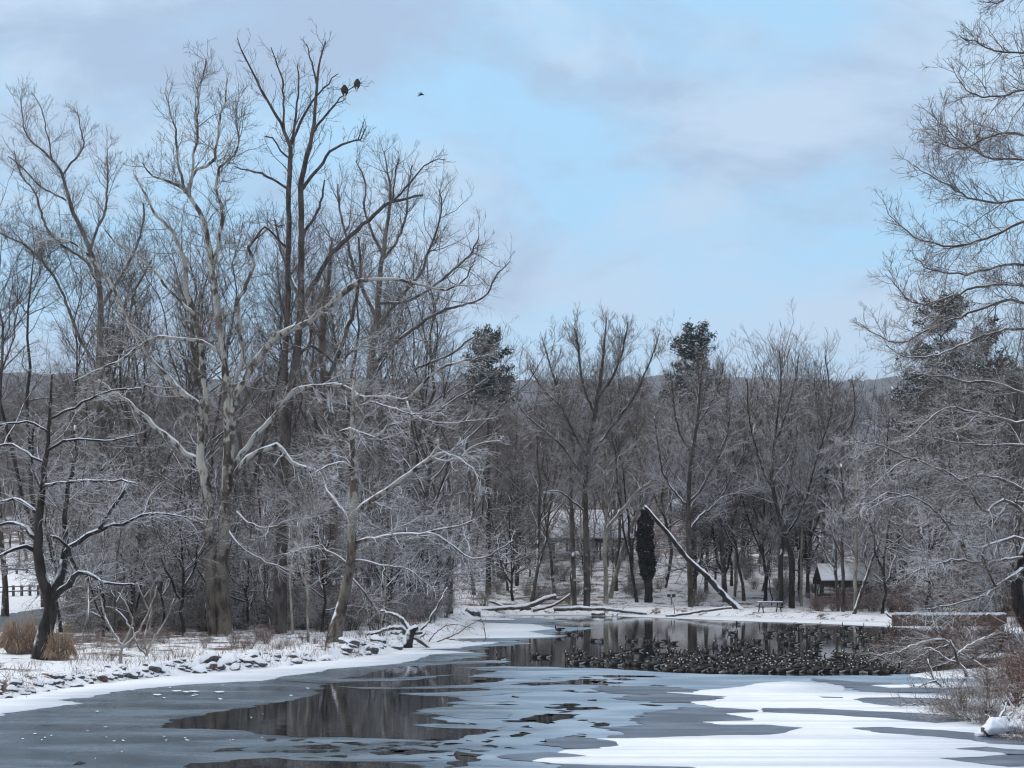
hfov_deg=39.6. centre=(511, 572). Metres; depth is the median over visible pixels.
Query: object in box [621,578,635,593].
bush
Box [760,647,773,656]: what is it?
goose
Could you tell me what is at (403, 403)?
bare tree
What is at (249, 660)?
rock
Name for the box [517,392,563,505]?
bare tree
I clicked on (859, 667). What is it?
goose
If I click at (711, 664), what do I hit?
goose
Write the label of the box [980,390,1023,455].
bare tree
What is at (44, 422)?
bare tree
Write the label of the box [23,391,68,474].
bare tree
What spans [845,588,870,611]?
bush
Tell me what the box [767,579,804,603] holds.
bush
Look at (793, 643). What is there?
goose
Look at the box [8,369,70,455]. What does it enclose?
bare tree
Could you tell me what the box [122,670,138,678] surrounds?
rock
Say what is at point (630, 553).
bare tree
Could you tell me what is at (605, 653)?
goose
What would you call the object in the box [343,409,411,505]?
bare tree
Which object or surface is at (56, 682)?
rock
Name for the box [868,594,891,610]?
bush
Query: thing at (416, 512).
sapling
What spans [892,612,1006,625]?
stone wall
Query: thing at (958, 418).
bare tree
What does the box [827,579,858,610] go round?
bush
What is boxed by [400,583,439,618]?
bush
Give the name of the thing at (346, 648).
rock
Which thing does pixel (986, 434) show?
bare tree
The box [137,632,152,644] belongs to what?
bush
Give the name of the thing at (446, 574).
understory tree
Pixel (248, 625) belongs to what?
bush
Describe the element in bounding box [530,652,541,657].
goose
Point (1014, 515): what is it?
understory tree
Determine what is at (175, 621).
bush
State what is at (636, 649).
goose
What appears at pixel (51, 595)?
bare tree
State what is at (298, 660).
rock
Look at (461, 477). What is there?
bare tree
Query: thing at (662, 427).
bare tree
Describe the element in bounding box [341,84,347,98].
eagle
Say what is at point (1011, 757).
cleared ice
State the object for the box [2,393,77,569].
bare tree
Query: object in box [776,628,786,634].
goose
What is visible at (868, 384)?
hills
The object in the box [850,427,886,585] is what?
bare tree
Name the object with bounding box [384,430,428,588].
bare tree
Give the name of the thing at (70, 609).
bush
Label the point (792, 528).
understory tree
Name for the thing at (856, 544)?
bare tree
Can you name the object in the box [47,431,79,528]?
bare tree
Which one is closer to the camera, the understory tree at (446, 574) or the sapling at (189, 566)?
the sapling at (189, 566)
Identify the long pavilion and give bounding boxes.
[531,510,636,559]
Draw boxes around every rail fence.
[0,564,47,573]
[0,584,64,595]
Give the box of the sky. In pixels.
[0,0,1023,380]
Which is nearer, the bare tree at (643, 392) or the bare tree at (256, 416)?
the bare tree at (256, 416)
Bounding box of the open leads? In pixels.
[73,663,663,767]
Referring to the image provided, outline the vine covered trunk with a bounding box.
[635,507,656,602]
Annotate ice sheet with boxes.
[0,618,1023,767]
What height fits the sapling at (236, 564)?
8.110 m
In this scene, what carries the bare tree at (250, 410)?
on the ground at (660, 604)
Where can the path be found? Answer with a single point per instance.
(22, 615)
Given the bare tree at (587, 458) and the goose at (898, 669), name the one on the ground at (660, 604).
the bare tree at (587, 458)
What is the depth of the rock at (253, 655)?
68.35 m
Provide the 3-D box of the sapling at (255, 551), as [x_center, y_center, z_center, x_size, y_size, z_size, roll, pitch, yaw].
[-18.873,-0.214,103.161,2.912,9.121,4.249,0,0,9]
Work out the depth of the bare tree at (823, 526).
164.31 m
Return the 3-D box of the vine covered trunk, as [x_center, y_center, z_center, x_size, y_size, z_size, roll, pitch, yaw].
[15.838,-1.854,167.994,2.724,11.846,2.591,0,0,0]
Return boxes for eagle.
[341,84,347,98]
[354,78,360,91]
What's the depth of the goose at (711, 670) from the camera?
64.75 m
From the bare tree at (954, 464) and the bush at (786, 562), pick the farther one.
the bare tree at (954, 464)
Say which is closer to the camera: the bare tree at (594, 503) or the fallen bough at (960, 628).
the fallen bough at (960, 628)
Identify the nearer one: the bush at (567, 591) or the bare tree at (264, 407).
the bush at (567, 591)
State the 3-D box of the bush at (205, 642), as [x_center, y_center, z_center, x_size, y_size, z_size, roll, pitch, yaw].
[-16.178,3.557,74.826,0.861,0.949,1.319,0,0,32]
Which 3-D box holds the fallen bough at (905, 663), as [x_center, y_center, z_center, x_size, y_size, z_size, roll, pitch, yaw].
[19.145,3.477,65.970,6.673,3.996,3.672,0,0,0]
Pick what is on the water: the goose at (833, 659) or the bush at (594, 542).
the goose at (833, 659)
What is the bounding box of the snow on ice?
[0,613,1023,767]
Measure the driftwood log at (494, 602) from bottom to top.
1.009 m
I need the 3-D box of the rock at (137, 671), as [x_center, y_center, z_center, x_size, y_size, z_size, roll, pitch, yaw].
[-16.565,4.333,61.481,1.211,0.485,0.497,1,8,31]
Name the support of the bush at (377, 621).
on the ground at (660, 604)
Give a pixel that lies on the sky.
(719, 162)
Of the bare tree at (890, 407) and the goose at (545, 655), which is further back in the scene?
the bare tree at (890, 407)
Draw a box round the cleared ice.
[761,696,1023,766]
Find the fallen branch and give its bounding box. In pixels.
[428,616,488,641]
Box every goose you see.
[495,651,505,660]
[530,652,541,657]
[535,653,550,657]
[554,623,565,634]
[567,658,585,663]
[569,655,579,659]
[573,646,585,654]
[580,654,591,663]
[582,650,594,659]
[592,657,606,663]
[597,661,604,666]
[602,651,611,655]
[603,660,622,665]
[608,650,620,655]
[609,657,621,661]
[618,644,631,652]
[621,651,629,656]
[622,654,637,664]
[631,643,643,650]
[631,660,642,665]
[643,660,658,666]
[644,652,649,662]
[650,655,665,665]
[654,640,665,644]
[662,664,676,671]
[668,637,678,643]
[676,662,687,671]
[679,649,692,656]
[680,658,691,667]
[683,649,695,654]
[683,666,706,672]
[686,659,696,664]
[695,659,712,669]
[697,649,710,658]
[698,654,714,663]
[701,661,712,665]
[702,648,709,653]
[707,667,715,672]
[708,655,723,659]
[715,663,724,672]
[717,656,734,661]
[719,644,728,648]
[723,658,738,668]
[725,653,741,657]
[725,661,741,672]
[728,641,738,649]
[737,638,745,643]
[743,649,757,658]
[743,666,754,672]
[745,643,756,648]
[747,643,760,651]
[748,651,758,660]
[749,665,758,671]
[751,638,761,642]
[758,666,772,672]
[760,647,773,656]
[765,660,784,671]
[766,629,775,633]
[770,655,785,659]
[773,660,793,672]
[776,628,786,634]
[778,636,791,644]
[784,641,799,645]
[785,655,798,660]
[785,667,802,672]
[787,663,803,667]
[788,649,799,653]
[798,662,806,671]
[800,657,814,665]
[805,666,823,671]
[807,627,817,633]
[807,662,820,673]
[810,648,822,653]
[811,641,823,645]
[815,635,825,642]
[820,661,832,671]
[821,659,838,663]
[823,632,832,636]
[824,652,838,660]
[824,663,840,667]
[831,662,846,672]
[841,640,851,644]
[843,660,849,672]
[850,666,861,672]
[854,659,869,668]
[861,666,875,673]
[864,662,878,672]
[877,665,883,672]
[883,666,896,672]
[890,661,901,671]
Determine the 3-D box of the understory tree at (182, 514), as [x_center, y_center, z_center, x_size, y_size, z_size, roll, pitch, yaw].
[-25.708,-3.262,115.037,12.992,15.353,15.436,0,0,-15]
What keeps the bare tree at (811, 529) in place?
on the ground at (660, 604)
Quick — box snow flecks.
[21,684,308,751]
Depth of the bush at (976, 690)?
51.84 m
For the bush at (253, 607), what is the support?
on the ground at (660, 604)
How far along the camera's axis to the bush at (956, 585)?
147.86 m
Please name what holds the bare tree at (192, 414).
on the ground at (660, 604)
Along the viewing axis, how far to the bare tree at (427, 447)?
220.49 m
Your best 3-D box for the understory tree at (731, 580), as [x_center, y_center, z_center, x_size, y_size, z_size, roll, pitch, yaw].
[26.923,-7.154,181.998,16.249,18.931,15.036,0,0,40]
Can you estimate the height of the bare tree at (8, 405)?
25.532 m
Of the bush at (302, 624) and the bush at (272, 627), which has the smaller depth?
the bush at (272, 627)
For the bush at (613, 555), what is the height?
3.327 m
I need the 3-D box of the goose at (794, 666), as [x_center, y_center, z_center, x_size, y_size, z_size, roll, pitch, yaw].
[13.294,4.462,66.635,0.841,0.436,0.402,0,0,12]
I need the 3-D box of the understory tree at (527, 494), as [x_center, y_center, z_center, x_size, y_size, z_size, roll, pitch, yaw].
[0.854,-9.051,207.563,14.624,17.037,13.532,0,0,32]
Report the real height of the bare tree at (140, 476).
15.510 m
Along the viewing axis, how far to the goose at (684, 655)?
76.07 m
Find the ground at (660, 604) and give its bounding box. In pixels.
[0,491,1023,720]
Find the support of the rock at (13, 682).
on the ground at (660, 604)
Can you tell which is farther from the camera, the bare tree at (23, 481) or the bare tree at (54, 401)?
the bare tree at (54, 401)
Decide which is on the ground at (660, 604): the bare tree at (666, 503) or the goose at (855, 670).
the bare tree at (666, 503)
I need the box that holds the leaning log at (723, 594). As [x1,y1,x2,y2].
[644,505,743,609]
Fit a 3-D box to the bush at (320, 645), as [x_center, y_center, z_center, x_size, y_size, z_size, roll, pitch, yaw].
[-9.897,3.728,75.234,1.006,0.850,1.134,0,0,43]
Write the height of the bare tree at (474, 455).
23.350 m
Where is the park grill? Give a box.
[667,594,675,603]
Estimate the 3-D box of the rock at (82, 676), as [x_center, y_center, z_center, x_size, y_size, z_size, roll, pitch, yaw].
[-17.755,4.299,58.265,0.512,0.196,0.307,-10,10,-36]
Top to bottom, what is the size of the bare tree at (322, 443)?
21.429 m
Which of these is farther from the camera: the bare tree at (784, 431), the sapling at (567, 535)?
the bare tree at (784, 431)
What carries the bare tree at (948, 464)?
on the ground at (660, 604)
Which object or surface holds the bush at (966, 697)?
on the ground at (660, 604)
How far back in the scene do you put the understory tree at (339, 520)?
104.47 m
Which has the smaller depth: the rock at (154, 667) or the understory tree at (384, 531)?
the rock at (154, 667)
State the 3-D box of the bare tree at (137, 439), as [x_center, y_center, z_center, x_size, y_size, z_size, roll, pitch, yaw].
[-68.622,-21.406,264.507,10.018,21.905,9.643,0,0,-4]
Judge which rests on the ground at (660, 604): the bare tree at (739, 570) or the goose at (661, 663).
the bare tree at (739, 570)
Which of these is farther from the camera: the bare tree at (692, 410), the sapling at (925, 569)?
the bare tree at (692, 410)
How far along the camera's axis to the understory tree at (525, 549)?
168.19 m
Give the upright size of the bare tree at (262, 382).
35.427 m
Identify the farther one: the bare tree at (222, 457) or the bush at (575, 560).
the bush at (575, 560)
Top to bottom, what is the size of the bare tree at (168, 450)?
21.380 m
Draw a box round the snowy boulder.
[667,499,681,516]
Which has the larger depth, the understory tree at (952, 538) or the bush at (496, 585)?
the bush at (496, 585)
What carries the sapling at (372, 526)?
on the ground at (660, 604)
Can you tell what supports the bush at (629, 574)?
on the ground at (660, 604)
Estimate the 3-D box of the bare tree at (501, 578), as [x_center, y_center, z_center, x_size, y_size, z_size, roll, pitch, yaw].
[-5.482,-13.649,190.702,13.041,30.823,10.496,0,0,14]
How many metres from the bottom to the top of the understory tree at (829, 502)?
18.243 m
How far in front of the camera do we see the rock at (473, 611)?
147.43 m
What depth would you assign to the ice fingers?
52.85 m
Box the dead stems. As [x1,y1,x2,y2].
[0,618,453,696]
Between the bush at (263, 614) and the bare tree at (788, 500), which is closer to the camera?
the bush at (263, 614)
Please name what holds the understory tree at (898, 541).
on the ground at (660, 604)
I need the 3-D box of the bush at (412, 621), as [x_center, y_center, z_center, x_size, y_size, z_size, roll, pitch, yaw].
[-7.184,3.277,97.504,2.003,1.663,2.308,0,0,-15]
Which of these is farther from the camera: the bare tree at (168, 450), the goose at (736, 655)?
the bare tree at (168, 450)
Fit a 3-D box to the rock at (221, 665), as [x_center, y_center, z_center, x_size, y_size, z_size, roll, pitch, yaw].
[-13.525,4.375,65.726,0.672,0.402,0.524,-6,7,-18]
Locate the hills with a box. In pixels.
[1,372,1023,499]
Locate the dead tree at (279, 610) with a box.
[230,17,455,633]
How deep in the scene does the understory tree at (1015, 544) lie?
125.86 m
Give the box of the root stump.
[359,587,452,647]
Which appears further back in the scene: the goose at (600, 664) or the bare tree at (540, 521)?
the bare tree at (540, 521)
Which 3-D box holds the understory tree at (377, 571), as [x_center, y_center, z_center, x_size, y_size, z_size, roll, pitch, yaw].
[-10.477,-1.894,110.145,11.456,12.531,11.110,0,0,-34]
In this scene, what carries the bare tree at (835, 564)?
on the ground at (660, 604)
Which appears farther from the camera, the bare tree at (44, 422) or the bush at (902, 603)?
the bare tree at (44, 422)
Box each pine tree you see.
[457,323,522,593]
[659,318,734,588]
[883,290,1004,604]
[931,314,1023,521]
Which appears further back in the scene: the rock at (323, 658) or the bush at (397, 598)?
the bush at (397, 598)
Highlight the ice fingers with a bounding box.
[273,666,563,761]
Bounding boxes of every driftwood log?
[481,604,531,610]
[489,599,502,605]
[519,594,556,610]
[533,593,569,611]
[553,601,646,614]
[665,592,731,616]
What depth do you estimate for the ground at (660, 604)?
150.00 m
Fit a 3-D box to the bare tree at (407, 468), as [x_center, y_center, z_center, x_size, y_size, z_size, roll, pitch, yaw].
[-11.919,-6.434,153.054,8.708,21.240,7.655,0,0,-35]
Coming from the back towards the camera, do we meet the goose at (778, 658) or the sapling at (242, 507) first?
the sapling at (242, 507)
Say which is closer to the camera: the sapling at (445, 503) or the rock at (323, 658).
the rock at (323, 658)
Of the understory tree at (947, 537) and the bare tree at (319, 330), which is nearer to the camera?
the bare tree at (319, 330)
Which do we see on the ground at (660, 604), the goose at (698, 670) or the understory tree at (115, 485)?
the understory tree at (115, 485)
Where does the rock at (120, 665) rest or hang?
on the ground at (660, 604)
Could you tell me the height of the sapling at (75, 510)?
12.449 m
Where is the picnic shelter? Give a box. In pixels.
[813,563,868,607]
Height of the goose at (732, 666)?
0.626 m
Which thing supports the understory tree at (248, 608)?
on the ground at (660, 604)
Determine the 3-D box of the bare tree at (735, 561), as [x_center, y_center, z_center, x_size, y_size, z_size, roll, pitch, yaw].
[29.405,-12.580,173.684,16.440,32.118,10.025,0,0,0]
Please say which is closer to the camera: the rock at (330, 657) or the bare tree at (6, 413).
the rock at (330, 657)
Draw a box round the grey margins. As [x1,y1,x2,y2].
[497,678,966,767]
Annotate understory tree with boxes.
[0,471,150,631]
[2,489,127,598]
[12,483,138,620]
[13,508,95,611]
[21,502,143,636]
[23,445,186,622]
[23,488,149,626]
[25,449,200,600]
[54,488,193,632]
[91,507,204,627]
[92,451,232,585]
[92,471,242,635]
[94,421,271,624]
[119,461,269,627]
[122,441,268,594]
[138,514,235,627]
[160,484,274,630]
[184,492,316,628]
[190,451,319,617]
[229,458,342,592]
[230,427,418,627]
[230,524,302,615]
[242,474,343,600]
[262,485,378,631]
[265,509,366,602]
[295,493,437,608]
[311,466,442,622]
[319,497,454,624]
[337,479,411,590]
[337,522,416,589]
[339,490,464,597]
[342,475,462,614]
[358,491,460,592]
[365,487,494,618]
[379,528,446,589]
[400,470,503,613]
[407,484,489,613]
[445,474,548,590]
[451,437,591,585]
[454,472,563,600]
[455,434,569,578]
[466,460,565,563]
[498,489,567,576]
[540,479,612,567]
[567,469,679,570]
[636,423,787,591]
[652,450,776,585]
[653,480,766,594]
[654,474,727,562]
[677,444,815,558]
[677,445,819,600]
[680,471,766,561]
[680,480,752,579]
[725,459,845,587]
[730,440,885,596]
[741,463,878,574]
[746,462,872,578]
[760,465,826,563]
[778,461,873,572]
[813,444,949,577]
[817,452,904,532]
[817,483,932,598]
[833,467,960,613]
[847,504,948,610]
[852,441,966,577]
[853,447,959,558]
[853,461,1003,612]
[893,490,975,599]
[907,490,976,578]
[924,455,1023,612]
[927,465,1023,613]
[943,488,1008,573]
[948,464,1023,570]
[948,520,1015,609]
[955,462,1021,551]
[960,461,1023,588]
[989,491,1022,575]
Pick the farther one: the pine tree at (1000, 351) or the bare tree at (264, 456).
the pine tree at (1000, 351)
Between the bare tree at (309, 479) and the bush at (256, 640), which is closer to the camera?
the bush at (256, 640)
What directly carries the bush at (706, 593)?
on the ground at (660, 604)
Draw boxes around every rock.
[6,679,22,685]
[6,684,17,691]
[18,691,29,694]
[25,688,36,692]
[32,680,43,686]
[46,680,53,685]
[52,673,59,678]
[52,679,61,684]
[68,684,83,686]
[75,674,84,678]
[90,671,108,681]
[112,671,123,677]
[117,664,127,667]
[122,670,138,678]
[126,667,139,674]
[147,662,161,672]
[160,667,169,672]
[173,659,183,662]
[190,665,206,672]
[200,652,218,662]
[205,661,216,670]
[217,662,225,669]
[221,653,236,662]
[221,657,232,665]
[229,662,239,670]
[243,653,257,657]
[243,657,254,664]
[245,649,260,654]
[253,657,266,666]
[279,662,292,665]
[284,653,298,657]
[291,658,302,663]
[318,657,328,660]
[320,654,334,660]
[338,637,350,643]
[341,645,352,652]
[343,638,359,647]
[345,642,356,647]
[364,644,378,653]
[370,634,385,643]
[386,640,403,649]
[391,630,404,634]
[464,606,480,615]
[591,611,605,615]
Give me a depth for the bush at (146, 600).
105.45 m
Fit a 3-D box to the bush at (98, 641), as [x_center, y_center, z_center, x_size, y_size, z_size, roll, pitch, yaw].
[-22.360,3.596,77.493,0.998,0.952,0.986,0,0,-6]
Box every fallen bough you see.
[854,608,989,672]
[868,621,961,657]
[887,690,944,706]
[896,607,1019,647]
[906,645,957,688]
[916,619,1009,676]
[939,619,1023,660]
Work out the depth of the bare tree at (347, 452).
165.77 m
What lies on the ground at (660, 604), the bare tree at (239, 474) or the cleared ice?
the bare tree at (239, 474)
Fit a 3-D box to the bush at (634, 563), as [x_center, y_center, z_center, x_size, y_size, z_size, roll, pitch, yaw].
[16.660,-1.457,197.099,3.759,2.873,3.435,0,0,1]
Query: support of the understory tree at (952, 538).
on the ground at (660, 604)
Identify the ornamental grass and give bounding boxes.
[0,611,41,654]
[39,621,77,660]
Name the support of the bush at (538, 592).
on the ground at (660, 604)
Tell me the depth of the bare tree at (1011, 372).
151.25 m
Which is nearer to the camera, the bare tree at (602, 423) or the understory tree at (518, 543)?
the understory tree at (518, 543)
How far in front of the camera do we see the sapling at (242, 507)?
118.28 m
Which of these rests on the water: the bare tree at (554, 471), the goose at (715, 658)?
the goose at (715, 658)
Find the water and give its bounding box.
[451,616,1020,675]
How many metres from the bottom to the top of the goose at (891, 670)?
0.393 m
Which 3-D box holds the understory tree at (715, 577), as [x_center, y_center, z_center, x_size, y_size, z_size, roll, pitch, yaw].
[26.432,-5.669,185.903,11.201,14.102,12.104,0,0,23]
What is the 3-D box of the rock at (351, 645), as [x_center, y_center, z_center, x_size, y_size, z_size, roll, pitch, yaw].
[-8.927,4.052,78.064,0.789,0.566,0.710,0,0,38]
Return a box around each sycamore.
[13,38,516,636]
[268,335,515,642]
[304,129,515,619]
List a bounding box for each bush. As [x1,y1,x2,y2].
[25,571,107,624]
[52,568,123,627]
[65,592,119,631]
[67,580,135,629]
[75,579,152,630]
[78,625,103,642]
[86,621,107,637]
[94,632,108,644]
[101,644,119,660]
[117,626,141,650]
[121,577,177,628]
[127,637,149,651]
[135,579,180,626]
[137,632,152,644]
[140,628,160,643]
[146,592,193,630]
[149,618,169,639]
[163,570,265,629]
[169,587,234,630]
[171,624,186,634]
[179,590,230,628]
[184,587,205,628]
[195,634,214,647]
[203,577,268,628]
[225,627,242,646]
[230,593,248,628]
[231,581,272,626]
[233,618,252,629]
[236,585,271,626]
[238,570,298,622]
[239,637,251,650]
[241,616,275,639]
[242,631,268,648]
[248,622,274,643]
[255,601,294,625]
[264,568,319,627]
[264,619,279,634]
[272,642,285,649]
[287,564,358,628]
[287,574,367,628]
[287,579,305,615]
[287,593,319,629]
[287,612,304,629]
[294,569,354,631]
[295,631,309,642]
[298,576,346,628]
[299,565,387,630]
[313,637,334,650]
[327,567,400,629]
[339,578,413,622]
[349,583,408,625]
[352,588,417,629]
[355,626,365,636]
[375,588,416,620]
[390,584,417,620]
[393,579,424,615]
[398,610,421,626]
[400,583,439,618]
[402,582,449,623]
[403,592,433,621]
[436,576,462,616]
[465,579,500,605]
[485,572,508,591]
[491,557,514,580]
[491,579,505,592]
[517,581,531,595]
[521,574,560,596]
[523,581,552,602]
[531,561,564,579]
[532,550,549,562]
[543,560,581,580]
[549,580,568,593]
[555,584,582,599]
[561,577,590,593]
[561,592,571,604]
[566,555,581,566]
[575,508,608,553]
[577,559,599,577]
[608,542,624,562]
[610,541,626,559]
[615,569,653,597]
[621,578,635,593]
[623,552,638,569]
[623,560,639,581]
[653,512,675,545]
[653,573,664,588]
[654,549,668,560]
[673,579,712,605]
[693,583,714,600]
[726,549,746,571]
[732,550,763,569]
[740,560,758,577]
[745,569,763,588]
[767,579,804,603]
[770,574,777,586]
[773,554,788,569]
[776,570,797,585]
[783,578,804,594]
[801,596,828,610]
[803,580,827,592]
[806,592,832,610]
[825,588,851,611]
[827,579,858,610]
[833,587,857,610]
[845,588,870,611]
[845,594,868,610]
[860,566,913,609]
[860,594,881,611]
[864,577,883,600]
[864,591,887,611]
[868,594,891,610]
[870,577,916,611]
[871,583,908,612]
[874,562,932,612]
[887,582,931,612]
[904,578,952,612]
[906,663,1023,723]
[912,582,953,612]
[914,545,988,612]
[919,580,948,612]
[921,677,998,711]
[932,564,988,607]
[933,668,1007,698]
[945,547,1015,612]
[948,637,1023,706]
[954,585,985,612]
[960,545,1019,610]
[965,642,1023,692]
[973,614,1023,682]
[973,638,1023,681]
[977,583,1023,615]
[980,555,1023,614]
[990,707,1023,743]
[1006,606,1018,626]
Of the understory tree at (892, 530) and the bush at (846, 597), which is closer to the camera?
the understory tree at (892, 530)
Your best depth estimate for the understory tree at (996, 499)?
164.34 m
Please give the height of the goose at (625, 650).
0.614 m
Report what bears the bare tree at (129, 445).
on the ground at (660, 604)
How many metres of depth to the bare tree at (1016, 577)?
73.09 m
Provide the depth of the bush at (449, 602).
126.92 m
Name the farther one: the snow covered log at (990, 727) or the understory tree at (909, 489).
the understory tree at (909, 489)
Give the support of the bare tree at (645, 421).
on the ground at (660, 604)
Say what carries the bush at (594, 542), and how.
on the ground at (660, 604)
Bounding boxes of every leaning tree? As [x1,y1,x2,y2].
[576,362,713,603]
[609,387,713,598]
[852,522,894,613]
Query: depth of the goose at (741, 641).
91.49 m
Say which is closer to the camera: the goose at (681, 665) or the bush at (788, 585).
the goose at (681, 665)
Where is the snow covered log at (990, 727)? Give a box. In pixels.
[974,702,1023,736]
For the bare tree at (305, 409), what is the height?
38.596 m
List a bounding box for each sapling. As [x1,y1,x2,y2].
[29,458,122,629]
[42,529,80,606]
[52,490,124,640]
[68,437,148,625]
[76,485,135,603]
[81,494,149,638]
[89,572,163,663]
[90,457,183,634]
[100,483,168,635]
[101,457,176,626]
[127,585,186,655]
[171,518,205,605]
[215,467,261,586]
[229,527,249,609]
[231,506,269,626]
[233,437,343,633]
[243,495,288,630]
[268,455,357,641]
[335,469,437,636]
[342,474,398,571]
[346,513,389,630]
[354,485,394,589]
[360,478,421,635]
[366,503,416,620]
[393,467,427,610]
[402,477,455,620]
[423,525,465,603]
[425,492,473,612]
[458,548,488,606]
[460,504,485,570]
[549,487,596,594]
[550,504,582,593]
[580,538,597,592]
[607,521,621,578]
[670,506,709,594]
[726,534,752,596]
[741,482,762,567]
[755,508,784,605]
[767,519,795,570]
[804,538,826,593]
[849,513,877,597]
[858,508,886,600]
[888,533,922,605]
[915,548,944,612]
[916,530,939,600]
[933,538,953,609]
[944,493,978,568]
[953,519,973,611]
[958,535,990,612]
[976,500,1020,612]
[993,536,1014,612]
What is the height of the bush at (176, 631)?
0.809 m
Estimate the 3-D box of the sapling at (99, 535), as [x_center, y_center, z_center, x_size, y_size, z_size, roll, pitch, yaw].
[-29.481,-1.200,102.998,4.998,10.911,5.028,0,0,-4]
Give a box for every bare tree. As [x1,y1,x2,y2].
[0,74,165,611]
[0,160,34,344]
[0,189,93,606]
[0,202,92,615]
[0,348,216,659]
[0,380,41,528]
[0,382,31,560]
[0,388,32,501]
[0,406,25,520]
[0,415,27,548]
[0,424,61,563]
[1,251,172,491]
[1,421,39,544]
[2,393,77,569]
[5,397,54,512]
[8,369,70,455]
[19,432,45,530]
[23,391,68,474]
[24,365,82,478]
[30,368,133,489]
[31,403,78,516]
[33,384,130,599]
[35,168,199,602]
[35,216,231,578]
[35,423,135,624]
[36,406,89,513]
[45,386,111,538]
[47,237,182,574]
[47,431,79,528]
[52,366,94,454]
[66,370,91,454]
[68,357,143,449]
[74,382,139,480]
[84,410,162,620]
[91,193,356,600]
[113,358,162,485]
[121,404,161,476]
[125,431,191,564]
[125,460,155,533]
[128,214,265,592]
[137,402,175,469]
[141,429,175,494]
[148,380,218,447]
[149,385,240,543]
[154,271,273,473]
[156,417,188,485]
[157,429,192,549]
[170,384,222,462]
[177,398,257,509]
[190,179,348,583]
[195,396,245,504]
[196,199,333,588]
[207,438,251,583]
[209,395,267,509]
[209,424,266,572]
[214,399,264,514]
[214,425,271,567]
[215,422,258,498]
[216,371,298,464]
[217,296,309,508]
[218,419,274,552]
[237,224,387,580]
[239,386,268,467]
[240,191,385,629]
[245,365,298,442]
[245,406,319,582]
[246,420,305,544]
[253,192,462,567]
[254,383,324,522]
[255,415,318,526]
[268,394,319,473]
[271,359,346,462]
[294,396,361,515]
[295,248,465,499]
[295,394,349,491]
[296,468,310,561]
[297,437,324,560]
[303,415,358,460]
[308,451,349,585]
[319,450,363,514]
[331,210,593,616]
[335,243,470,614]
[338,387,422,618]
[339,403,399,491]
[340,382,378,476]
[340,421,377,484]
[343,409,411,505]
[359,366,460,510]
[359,380,428,499]
[377,363,429,459]
[381,423,439,584]
[382,386,445,494]
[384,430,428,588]
[393,299,501,611]
[399,410,435,488]
[403,458,448,579]
[413,354,518,594]
[423,392,491,518]
[431,357,513,581]
[432,421,501,561]
[447,405,509,495]
[449,406,498,505]
[453,386,545,585]
[462,360,610,598]
[462,383,526,456]
[462,414,483,515]
[472,363,564,582]
[475,437,514,552]
[478,404,537,550]
[490,405,538,479]
[496,439,540,529]
[499,315,600,601]
[507,302,683,605]
[512,350,613,557]
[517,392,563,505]
[521,414,548,503]
[543,442,569,542]
[551,429,597,503]
[555,420,585,504]
[563,376,641,565]
[563,441,614,560]
[576,339,666,590]
[579,378,632,509]
[581,368,643,601]
[583,425,635,556]
[588,434,618,549]
[589,391,633,496]
[598,387,661,506]
[601,380,673,543]
[610,328,733,587]
[612,419,680,522]
[620,396,657,495]
[625,404,686,508]
[628,340,770,607]
[642,392,685,507]
[651,315,760,592]
[660,365,723,479]
[667,375,758,600]
[668,387,742,494]
[682,355,786,602]
[685,339,809,596]
[696,357,762,447]
[696,379,774,554]
[725,323,864,608]
[726,322,895,600]
[732,297,838,590]
[733,382,801,562]
[736,388,787,510]
[745,338,873,597]
[750,383,786,513]
[766,345,889,590]
[771,377,855,538]
[775,366,865,605]
[798,327,875,604]
[798,372,867,477]
[805,448,881,611]
[808,510,860,611]
[814,431,882,612]
[816,0,1023,642]
[842,374,927,607]
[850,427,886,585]
[853,463,889,542]
[857,387,899,590]
[867,383,919,456]
[868,360,959,602]
[875,397,957,486]
[879,378,957,588]
[889,404,938,480]
[890,367,965,606]
[896,450,957,515]
[899,312,1014,598]
[903,398,938,455]
[903,410,962,486]
[926,440,982,550]
[933,300,1023,609]
[937,442,967,530]
[954,275,1023,534]
[973,286,1023,520]
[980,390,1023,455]
[983,307,1023,499]
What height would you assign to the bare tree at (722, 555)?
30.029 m
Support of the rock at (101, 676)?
on the ground at (660, 604)
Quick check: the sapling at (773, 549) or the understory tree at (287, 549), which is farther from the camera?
the sapling at (773, 549)
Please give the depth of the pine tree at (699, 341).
179.02 m
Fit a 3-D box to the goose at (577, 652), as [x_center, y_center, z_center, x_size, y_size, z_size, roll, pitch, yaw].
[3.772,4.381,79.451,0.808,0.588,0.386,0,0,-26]
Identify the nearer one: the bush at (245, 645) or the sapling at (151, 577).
the bush at (245, 645)
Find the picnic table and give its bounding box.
[755,601,784,612]
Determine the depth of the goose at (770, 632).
105.95 m
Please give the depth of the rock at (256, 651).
69.00 m
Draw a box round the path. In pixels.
[0,608,112,631]
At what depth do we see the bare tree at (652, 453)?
197.13 m
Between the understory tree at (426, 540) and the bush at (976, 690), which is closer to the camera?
the bush at (976, 690)
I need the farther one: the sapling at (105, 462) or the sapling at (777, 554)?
the sapling at (777, 554)
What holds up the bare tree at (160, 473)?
on the ground at (660, 604)
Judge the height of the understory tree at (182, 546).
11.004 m
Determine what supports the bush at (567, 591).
on the ground at (660, 604)
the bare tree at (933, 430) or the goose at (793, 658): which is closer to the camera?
the goose at (793, 658)

